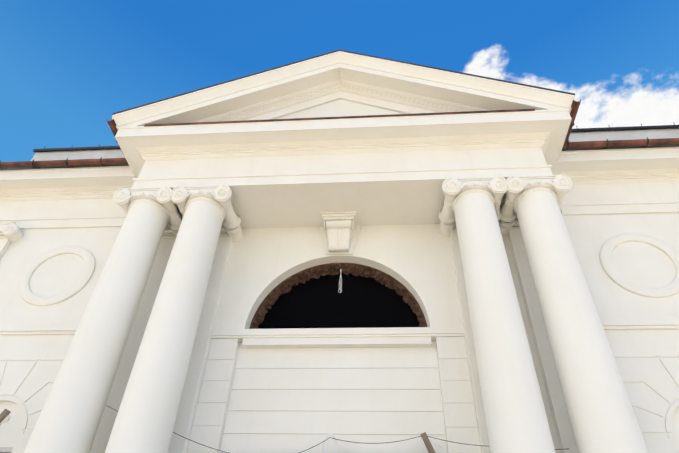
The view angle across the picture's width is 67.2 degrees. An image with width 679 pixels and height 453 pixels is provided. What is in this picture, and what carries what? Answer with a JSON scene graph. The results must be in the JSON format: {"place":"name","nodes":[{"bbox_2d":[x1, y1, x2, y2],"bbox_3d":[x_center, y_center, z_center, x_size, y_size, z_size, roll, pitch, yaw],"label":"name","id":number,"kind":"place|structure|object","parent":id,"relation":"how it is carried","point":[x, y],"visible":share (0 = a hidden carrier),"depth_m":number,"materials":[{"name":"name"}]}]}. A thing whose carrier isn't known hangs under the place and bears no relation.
{"place":"outdoors","nodes":[
{"label":"outdoors","id":0,"kind":"place"},
{"bbox_2d":[0,227,120,359],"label":"wing wall","id":1,"kind":"structure","parent":0,"point":[57,275],"depth_m":9.90,"materials":[{"name":"white paint"}]},
{"bbox_2d":[0,322,79,334],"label":"string course","id":2,"kind":"object","parent":1,"relation":"attached to","point":[68,328],"depth_m":9.12,"materials":[{"name":"white paint"}]},
{"bbox_2d":[19,246,94,305],"bbox_3d":[-5.519,0.934,9.988,1.440,1.440,0.045,-1,-42,4],"label":"medallion","id":3,"kind":"object","parent":1,"relation":"attached to","point":[30,297],"visible":1,"depth_m":9.92,"materials":[{"name":"white paint"}]},
{"bbox_2d":[220,341,446,452],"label":"infill panel","id":4,"kind":"object","parent":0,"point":[289,400],"visible":0.96,"depth_m":8.19,"materials":[{"name":"white paint"}]},
{"bbox_2d":[242,337,431,348],"bbox_3d":[-0.033,2.201,9.159,3.260,0.296,0.898,-1,-42,4],"label":"window sill","id":5,"kind":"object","parent":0,"point":[367,342],"visible":0.21,"depth_m":8.77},
{"bbox_2d":[106,405,568,452],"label":"cables","id":6,"kind":"object","parent":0,"point":[343,440],"depth_m":7.48,"materials":[{"name":"grey metal"}]},
{"bbox_2d":[0,409,434,452],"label":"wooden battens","id":7,"kind":"object","parent":6,"relation":"attached to","point":[4,414],"visible":1,"depth_m":7.44,"materials":[{"name":"brown wood"}]},
{"bbox_2d":[323,434,337,452],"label":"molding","id":8,"kind":"structure","parent":6,"relation":"attached to","point":[335,444],"depth_m":7.58,"materials":[{"name":"white"}]},
{"bbox_2d":[0,109,678,229],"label":"entablature","id":9,"kind":"structure","parent":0,"point":[372,152],"depth_m":10.14,"materials":[{"name":"white paint"}]},
{"bbox_2d":[0,124,648,169],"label":"gutter brackets","id":10,"kind":"object","parent":9,"relation":"on","point":[117,142],"visible":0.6,"depth_m":10.94,"materials":[{"name":"brown metal"}]},
{"bbox_2d":[0,99,678,167],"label":"copper gutters","id":11,"kind":"object","parent":9,"relation":"on","point":[575,105],"visible":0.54,"depth_m":10.40,"materials":[{"name":"brown metal"}]},
{"bbox_2d":[144,109,534,126],"bbox_3d":[-0.088,-1.958,10.311,7.740,0.052,0.585,-1,-42,4],"label":"roof flashing","id":12,"kind":"object","parent":9,"relation":"on","point":[346,117],"visible":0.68,"depth_m":10.08,"materials":[{"name":"metal"}]},
{"bbox_2d":[0,145,678,169],"bbox_3d":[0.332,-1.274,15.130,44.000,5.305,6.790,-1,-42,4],"label":"gutter","id":13,"kind":"object","parent":9,"relation":"on","point":[568,149],"depth_m":11.01,"materials":[{"name":"brown metal"}]},
{"bbox_2d":[31,149,124,160],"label":"parapet wall","id":14,"kind":"structure","parent":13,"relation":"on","point":[75,155],"depth_m":13.24,"materials":[{"name":"paint"}]},
{"bbox_2d":[33,146,119,152],"bbox_3d":[-6.624,-1.155,14.300,2.650,0.080,2.670,-1,-42,4],"label":"roof edge","id":15,"kind":"object","parent":14,"relation":"on","point":[76,149],"visible":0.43,"depth_m":13.32,"materials":[{"name":"grey metal"}]},
{"bbox_2d":[568,128,678,141],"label":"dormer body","id":16,"kind":"object","parent":13,"relation":"on","point":[623,135],"depth_m":12.21,"materials":[{"name":"paint"}]},
{"bbox_2d":[571,125,678,131],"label":"roof edge","id":17,"kind":"object","parent":16,"relation":"on","point":[626,128],"visible":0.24,"depth_m":12.29,"materials":[{"name":"grey metal"}]},
{"bbox_2d":[112,51,575,129],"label":"raking cornice","id":18,"kind":"structure","parent":9,"relation":"on","point":[399,87],"depth_m":11.00,"materials":[{"name":"white paint"}]},
{"bbox_2d":[113,49,574,114],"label":"portico roof","id":19,"kind":"structure","parent":18,"relation":"on","point":[353,53],"depth_m":10.83,"materials":[{"name":"stone"}]},
{"bbox_2d":[0,0,678,161],"label":"sky","id":20,"kind":"structure","parent":0,"point":[66,66],"materials":[{"name":"blue"}]},
{"bbox_2d":[319,225,361,254],"bbox_3d":[0.004,0.287,10.274,0.880,0.758,0.080,-1,-42,4],"label":"surround","id":21,"kind":"object","parent":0,"point":[355,233],"visible":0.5,"depth_m":10.23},
{"bbox_2d":[214,224,529,328],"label":"wall","id":22,"kind":"structure","parent":0,"point":[418,258],"depth_m":9.90,"materials":[{"name":"white paint"}]},
{"bbox_2d":[245,256,429,328],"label":"arch","id":23,"kind":"structure","parent":22,"relation":"attached to","point":[317,272],"depth_m":9.93,"materials":[{"name":"white paint"}]},
{"bbox_2d":[338,269,341,292],"bbox_3d":[0.021,1.063,9.977,0.070,0.576,0.022,-1,-42,4],"label":"hanging lamp","id":24,"kind":"object","parent":23,"relation":"attached to","point":[341,282],"visible":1,"depth_m":9.93,"materials":[{"name":"white metal"}]},
{"bbox_2d":[187,327,560,452],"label":"wall","id":25,"kind":"structure","parent":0,"point":[542,387],"depth_m":7.95,"materials":[{"name":"white paint"}]},
{"bbox_2d":[562,213,678,356],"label":"wing wall","id":26,"kind":"structure","parent":0,"point":[644,264],"depth_m":9.10,"materials":[{"name":"white paint"}]},
{"bbox_2d":[599,233,678,297],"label":"medallion","id":27,"kind":"object","parent":26,"relation":"attached to","point":[609,269],"visible":0.96,"depth_m":9.16,"materials":[{"name":"white paint"}]},
{"bbox_2d":[600,316,678,329],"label":"string course","id":28,"kind":"object","parent":26,"relation":"attached to","point":[644,323],"depth_m":8.35,"materials":[{"name":"white paint"}]},
{"bbox_3d":[0.114,4.777,10.272,7.860,10.100,5.996,-1,-42,4],"label":"wall","id":29,"kind":"object","parent":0,"visible":0},
{"bbox_2d":[186,337,480,452],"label":"pilasters","id":30,"kind":"object","parent":29,"relation":"attached to","point":[459,414],"visible":0.73,"depth_m":8.11,"materials":[{"name":"white paint"}]},
{"bbox_2d":[211,327,464,341],"bbox_3d":[-0.054,1.941,8.965,4.380,0.164,0.335,-1,-42,4],"label":"sill band","id":31,"kind":"object","parent":29,"relation":"attached to","point":[433,333],"visible":0.58,"depth_m":8.83,"materials":[{"name":"white paint"}]},
{"bbox_2d":[321,211,357,252],"bbox_3d":[-0.011,0.135,10.116,0.720,0.743,0.460,-1,-42,4],"label":"keystone","id":32,"kind":"object","parent":29,"relation":"attached to","point":[339,227],"visible":0.98,"depth_m":10.10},
{"bbox_2d":[174,185,505,228],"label":"ceiling","id":33,"kind":"structure","parent":29,"relation":"attached to","point":[384,205],"depth_m":10.06,"materials":[{"name":"white paint"}]},
{"bbox_2d":[277,99,402,118],"bbox_3d":[0.015,-2.305,11.254,8.900,1.870,0.370,-1,-42,4],"label":"tympanum","id":34,"kind":"object","parent":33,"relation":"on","point":[339,108],"visible":0.09,"depth_m":11.21,"materials":[{"name":"white paint"}]},
{"label":"ground","id":35,"kind":"structure","parent":0,"visible":0},
{"bbox_2d":[0,359,63,452],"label":"wing wall","id":36,"kind":"structure","parent":35,"relation":"on","point":[26,385],"depth_m":8.46,"materials":[{"name":"white paint"}]},
{"bbox_2d":[0,409,9,424],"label":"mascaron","id":37,"kind":"object","parent":36,"relation":"attached to","point":[7,418],"visible":0.35,"depth_m":8.15,"materials":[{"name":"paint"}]},
{"bbox_2d":[0,233,10,259],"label":"column","id":38,"kind":"structure","parent":36,"relation":"on","point":[5,242],"depth_m":10.56,"materials":[{"name":"white paint"}]},
{"bbox_2d":[0,221,22,241],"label":"pilaster capital","id":39,"kind":"object","parent":38,"relation":"attached to","point":[11,231],"visible":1,"depth_m":10.63,"materials":[{"name":"white stone"}]},
{"bbox_2d":[0,447,12,452],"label":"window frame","id":40,"kind":"object","parent":36,"relation":"attached to","point":[5,449],"depth_m":7.83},
{"bbox_2d":[0,402,22,446],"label":"niche","id":41,"kind":"object","parent":36,"relation":"attached to","point":[10,429],"visible":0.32,"depth_m":8.10,"materials":[{"name":"white paint"}]},
{"bbox_2d":[614,356,678,452],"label":"wing wall","id":42,"kind":"structure","parent":35,"relation":"on","point":[651,384],"depth_m":7.63,"materials":[{"name":"white paint"}]},
{"bbox_2d":[670,407,678,450],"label":"niche","id":43,"kind":"object","parent":42,"relation":"attached to","point":[674,423],"visible":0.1,"depth_m":7.37,"materials":[{"name":"white paint"}]},
{"bbox_3d":[-0.317,5.714,4.259,9.200,0.680,1.750,-1,-42,4],"label":"podium","id":44,"kind":"object","parent":35,"relation":"on","visible":0},
{"bbox_2d":[24,191,169,452],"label":"column","id":45,"kind":"structure","parent":44,"relation":"on","point":[69,418],"depth_m":7.82,"materials":[{"name":"paint"}]},
{"bbox_2d":[113,186,182,229],"bbox_3d":[-3.712,-0.353,10.017,1.190,0.383,0.939,-1,-42,4],"label":"ionic capital","id":46,"kind":"object","parent":45,"relation":"attached to","point":[122,201],"visible":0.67,"depth_m":9.78,"materials":[{"name":"paint"}]},
{"bbox_2d":[127,192,169,226],"bbox_3d":[-3.711,-0.316,10.018,0.955,0.167,0.970,-1,-42,4],"label":"capital ornament","id":47,"kind":"object","parent":46,"relation":"attached to","point":[142,194],"visible":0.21,"depth_m":9.69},
{"bbox_2d":[90,232,175,452],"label":"pilaster","id":48,"kind":"object","parent":44,"relation":"on","point":[128,358],"visible":0.22,"depth_m":8.85,"materials":[{"name":"white paint"}]},
{"bbox_2d":[164,225,178,236],"bbox_3d":[-3.657,0.147,10.595,1.100,0.357,0.419,-1,-42,4],"label":"pilaster capital","id":49,"kind":"object","parent":48,"relation":"attached to","point":[169,229],"visible":0.02,"depth_m":10.44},
{"bbox_2d":[105,189,225,452],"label":"column","id":50,"kind":"structure","parent":44,"relation":"on","point":[145,420],"depth_m":7.72,"materials":[{"name":"paint"}]},
{"bbox_2d":[170,184,240,228],"bbox_3d":[-2.596,-0.381,9.933,1.190,0.383,0.939,-1,-42,4],"label":"ionic capital","id":51,"kind":"object","parent":50,"relation":"attached to","point":[223,195],"visible":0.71,"depth_m":9.70,"materials":[{"name":"paint"}]},
{"bbox_2d":[185,190,224,224],"bbox_3d":[-2.595,-0.343,9.934,0.955,0.167,0.970,-1,-42,4],"label":"capital ornament","id":52,"kind":"object","parent":51,"relation":"attached to","point":[199,192],"visible":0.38,"depth_m":9.60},
{"bbox_2d":[168,231,232,452],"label":"pilaster","id":53,"kind":"object","parent":44,"relation":"on","point":[191,390],"visible":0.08,"depth_m":8.70,"materials":[{"name":"white paint"}]},
{"bbox_2d":[220,224,242,241],"bbox_3d":[-2.540,0.119,10.511,1.100,0.357,0.419,-1,-42,4],"label":"pilaster capital","id":54,"kind":"object","parent":53,"relation":"attached to","point":[236,234],"visible":0.17,"depth_m":10.34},
{"bbox_2d":[450,226,489,452],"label":"pilaster","id":55,"kind":"object","parent":44,"relation":"on","point":[476,390],"depth_m":8.39,"materials":[{"name":"white paint"}]},
{"bbox_2d":[440,221,455,236],"bbox_3d":[2.544,-0.005,10.128,1.100,0.357,0.419,-1,-42,4],"label":"pilaster capital","id":56,"kind":"object","parent":55,"relation":"attached to","point":[446,229],"visible":0.19,"depth_m":9.99,"materials":[{"name":"white stone"}]},
{"bbox_2d":[452,181,555,452],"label":"column","id":57,"kind":"structure","parent":44,"relation":"on","point":[516,420],"depth_m":7.34,"materials":[{"name":"paint"}]},
{"bbox_2d":[439,176,507,222],"bbox_3d":[2.488,-0.505,9.550,1.190,0.383,0.939,-1,-42,4],"label":"ionic capital","id":58,"kind":"object","parent":57,"relation":"attached to","point":[451,188],"visible":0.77,"depth_m":9.32,"materials":[{"name":"paint"}]},
{"bbox_2d":[460,181,491,189],"bbox_3d":[2.489,-0.467,9.550,0.955,0.167,0.970,-1,-42,4],"label":"capital ornament","id":59,"kind":"object","parent":58,"relation":"attached to","point":[475,183],"visible":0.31,"depth_m":9.21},
{"bbox_2d":[508,223,577,452],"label":"pilaster","id":60,"kind":"object","parent":44,"relation":"on","point":[560,417],"depth_m":8.29,"materials":[{"name":"white paint"}]},
{"bbox_2d":[498,218,518,235],"bbox_3d":[3.660,-0.032,10.044,1.100,0.357,0.419,-1,-42,4],"label":"pilaster capital","id":61,"kind":"object","parent":60,"relation":"attached to","point":[505,227],"visible":0.12,"depth_m":9.90,"materials":[{"name":"white stone"}]},
{"bbox_2d":[513,179,648,452],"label":"column","id":62,"kind":"structure","parent":44,"relation":"on","point":[602,416],"depth_m":7.27,"materials":[{"name":"paint"}]},
{"bbox_2d":[500,174,572,221],"bbox_3d":[3.605,-0.532,9.465,1.190,0.383,0.939,-1,-42,4],"label":"ionic capital","id":63,"kind":"object","parent":62,"relation":"attached to","point":[563,183],"visible":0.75,"depth_m":9.23,"materials":[{"name":"paint"}]},
{"bbox_2d":[515,180,555,217],"bbox_3d":[3.606,-0.494,9.466,0.955,0.167,0.970,-1,-42,4],"label":"capital ornament","id":64,"kind":"object","parent":63,"relation":"attached to","point":[538,182],"visible":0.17,"depth_m":9.13,"materials":[{"name":"white stone"}]}
]}

